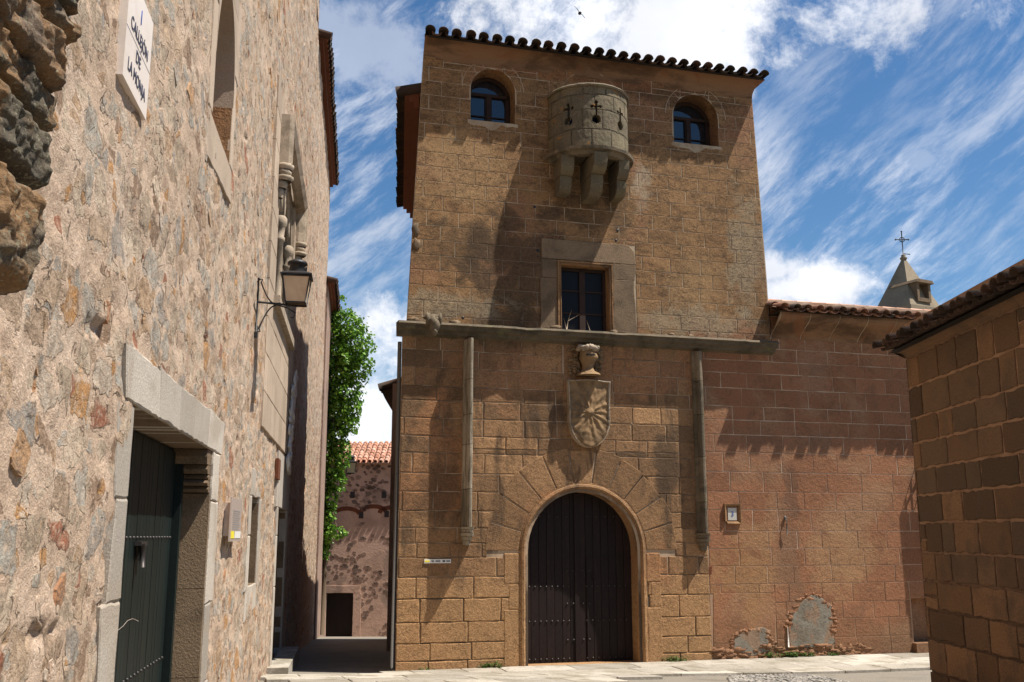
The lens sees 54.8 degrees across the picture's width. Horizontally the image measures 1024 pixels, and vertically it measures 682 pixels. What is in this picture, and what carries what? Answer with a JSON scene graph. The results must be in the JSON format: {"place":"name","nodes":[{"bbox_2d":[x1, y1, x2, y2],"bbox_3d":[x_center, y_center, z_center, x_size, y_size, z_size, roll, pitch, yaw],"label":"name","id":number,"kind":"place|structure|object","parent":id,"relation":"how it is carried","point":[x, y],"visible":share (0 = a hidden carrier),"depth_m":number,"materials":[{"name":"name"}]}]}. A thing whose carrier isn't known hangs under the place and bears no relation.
{"place":"outdoors","nodes":[
{"label":"outdoors","id":0,"kind":"place"},
{"bbox_2d":[260,653,929,681],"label":"pavement","id":1,"kind":"structure","parent":0,"point":[833,664],"depth_m":15.72,"materials":[{"name":"beige stone"}]},
{"bbox_2d":[486,661,505,667],"bbox_3d":[-0.272,5.285,16.138,0.409,0.106,0.167,-2,-11,9],"label":"weed","id":2,"kind":"object","parent":1,"relation":"on","point":[498,665],"visible":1,"depth_m":16.11,"materials":[{"name":"green plant"}]},
{"bbox_2d":[767,652,781,657],"bbox_3d":[4.617,5.543,17.430,0.447,0.102,0.166,0,-11,0],"label":"weed","id":3,"kind":"object","parent":1,"relation":"on","point":[771,654],"visible":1,"depth_m":17.41,"materials":[{"name":"green plant"}]},
{"bbox_2d":[781,651,798,656],"bbox_3d":[4.947,5.555,17.518,0.416,0.112,0.191,0,-11,0],"label":"weed","id":4,"kind":"object","parent":1,"relation":"on","point":[794,654],"visible":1,"depth_m":17.50,"materials":[{"name":"green plant"}]},
{"bbox_2d":[799,652,814,656],"bbox_3d":[5.293,5.583,17.590,0.350,0.084,0.144,0,-11,0],"label":"weed","id":5,"kind":"object","parent":1,"relation":"on","point":[805,654],"visible":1,"depth_m":17.59,"materials":[{"name":"green plant"}]},
{"bbox_2d":[258,637,931,681],"bbox_3d":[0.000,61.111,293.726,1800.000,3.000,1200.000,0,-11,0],"label":"ground","id":6,"kind":"structure","parent":0,"point":[332,655],"depth_m":17.82,"materials":[{"name":"grey stone"}]},
{"bbox_2d":[0,0,339,681],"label":"rubble house","id":7,"kind":"structure","parent":6,"relation":"on","point":[160,405],"depth_m":6.89,"materials":[{"name":"stone"}]},
{"bbox_2d":[116,0,152,119],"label":"street sign","id":8,"kind":"object","parent":7,"relation":"attached to","point":[134,39],"visible":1,"depth_m":5.32,"materials":[{"name":"white ceramic"}]},
{"bbox_2d":[114,430,184,681],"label":"green door","id":9,"kind":"structure","parent":7,"relation":"in","point":[145,637],"depth_m":7.50,"materials":[{"name":"paint"}]},
{"bbox_2d":[223,497,241,541],"bbox_3d":[-2.842,1.821,10.041,0.079,0.426,0.903,2,-11,-9],"label":"information plaque","id":10,"kind":"object","parent":7,"relation":"attached to","point":[232,519],"visible":1,"depth_m":9.76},
{"bbox_2d":[254,259,312,337],"bbox_3d":[-2.783,-0.506,12.075,0.650,1.034,0.378,2,-11,-9],"label":"wall lantern","id":11,"kind":"object","parent":7,"relation":"attached to","point":[297,279],"depth_m":11.99,"materials":[{"name":"black metal"}]},
{"bbox_2d":[313,276,340,639],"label":"vine house","id":12,"kind":"structure","parent":6,"relation":"on","point":[332,297],"depth_m":34.84,"materials":[{"name":"beige paint"}]},
{"bbox_2d":[327,382,335,432],"bbox_3d":[-7.136,2.731,38.972,0.298,2.118,2.036,2,-11,-9],"label":"window","id":13,"kind":"structure","parent":12,"relation":"in","point":[331,382],"depth_m":37.91,"materials":[{"name":"glass"}]},
{"bbox_2d":[320,295,376,634],"bbox_3d":[-6.463,4.553,37.829,2.176,13.021,1.905,5,-12,-23],"label":"climbing vine","id":14,"kind":"object","parent":12,"relation":"attached to","point":[345,361],"visible":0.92,"depth_m":37.99,"materials":[{"name":"green plant"}]},
{"bbox_2d":[346,455,356,478],"bbox_3d":[-6.665,5.078,38.377,1.240,1.292,0.473,2,-11,-9],"label":"wall lantern","id":15,"kind":"object","parent":12,"relation":"attached to","point":[350,470],"depth_m":38.31,"materials":[{"name":"black metal"}]},
{"bbox_2d":[324,441,390,636],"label":"alley end house","id":16,"kind":"structure","parent":6,"relation":"on","point":[356,604],"depth_m":43.54,"materials":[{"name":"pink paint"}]},
{"bbox_2d":[326,593,352,636],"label":"door","id":17,"kind":"structure","parent":16,"relation":"in","point":[339,611],"depth_m":43.19,"materials":[{"name":"brown wood"}]},
{"bbox_2d":[378,378,400,650],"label":"alley house","id":18,"kind":"structure","parent":6,"relation":"on","point":[388,389],"depth_m":23.96,"materials":[{"name":"brown paint"}]},
{"bbox_2d":[390,24,778,670],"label":"tower house","id":19,"kind":"structure","parent":6,"relation":"on","point":[550,484],"depth_m":17.54,"materials":[{"name":"brown stone"}]},
{"bbox_2d":[424,559,450,562],"bbox_3d":[-1.225,3.627,16.253,0.447,0.064,0.019,3,-12,-15],"label":"notice strip","id":20,"kind":"object","parent":19,"relation":"attached to","point":[437,560],"visible":1,"depth_m":16.25,"materials":[{"name":"white plastic"}]},
{"bbox_2d":[470,78,509,123],"bbox_3d":[-0.445,-4.446,18.479,0.871,1.054,0.070,3,-12,-15],"label":"window","id":21,"kind":"structure","parent":19,"relation":"in","point":[490,99],"depth_m":18.51,"materials":[{"name":"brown wood"}]},
{"bbox_2d":[528,492,579,663],"bbox_3d":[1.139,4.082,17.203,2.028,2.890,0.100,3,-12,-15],"label":"door leaf","id":22,"kind":"structure","parent":19,"relation":"in","point":[553,544],"depth_m":17.03,"materials":[{"name":"brown wood"}]},
{"bbox_2d":[564,310,589,329],"bbox_3d":[1.164,-0.359,17.605,0.508,0.383,0.033,3,-11,-13],"label":"dry twig","id":23,"kind":"object","parent":19,"relation":"on","point":[572,318],"visible":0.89,"depth_m":17.57,"materials":[{"name":"beige plant"}]},
{"bbox_2d":[561,267,605,330],"bbox_3d":[1.278,-0.729,18.005,0.901,1.202,0.050,3,-12,-15],"label":"window","id":24,"kind":"structure","parent":19,"relation":"in","point":[583,292],"depth_m":18.03,"materials":[{"name":"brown wood"}]},
{"bbox_2d":[570,104,597,124],"bbox_3d":[1.331,-3.969,18.759,0.680,1.290,0.020,3,-12,-15],"label":"turret door","id":25,"kind":"structure","parent":19,"relation":"in","point":[595,120],"depth_m":18.87,"materials":[{"name":"glass"}]},
{"bbox_2d":[577,492,632,661],"bbox_3d":[1.669,4.130,17.313,1.074,2.902,0.092,3,-12,-15],"label":"door leaf","id":26,"kind":"structure","parent":19,"relation":"in","point":[605,595],"depth_m":17.27,"materials":[{"name":"brown wood"}]},
{"bbox_2d":[673,102,709,145],"bbox_3d":[3.471,-4.237,19.508,0.975,1.047,0.070,3,-12,-15],"label":"window","id":27,"kind":"structure","parent":19,"relation":"in","point":[691,125],"depth_m":19.55,"materials":[{"name":"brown wood"}]},
{"bbox_2d":[726,673,848,681],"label":"cobbles","id":28,"kind":"object","parent":6,"relation":"on","point":[796,677],"visible":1,"depth_m":14.13,"materials":[{"name":"beige stone"}]},
{"bbox_2d":[702,299,929,659],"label":"plastered wing","id":29,"kind":"structure","parent":6,"relation":"on","point":[807,427],"depth_m":18.31,"materials":[{"name":"brown paint"}]},
{"bbox_2d":[724,504,741,523],"bbox_3d":[3.974,3.113,17.776,0.323,0.361,0.049,3,-12,-15],"label":"house number","id":30,"kind":"object","parent":29,"relation":"attached to","point":[732,513],"visible":1,"depth_m":17.78,"materials":[{"name":"white ceramic"}]},
{"bbox_2d":[878,231,938,309],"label":"church spire","id":31,"kind":"structure","parent":6,"relation":"on","point":[907,287],"depth_m":62.95,"materials":[{"name":"beige stone"}]},
{"bbox_2d":[872,259,1023,681],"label":"corner house","id":32,"kind":"structure","parent":6,"relation":"on","point":[962,353],"depth_m":9.67,"materials":[{"name":"stone"}]},
{"bbox_2d":[319,0,1023,442],"label":"sky","id":33,"kind":"structure","parent":0,"point":[875,120],"materials":[{"name":"blue"}]}
]}

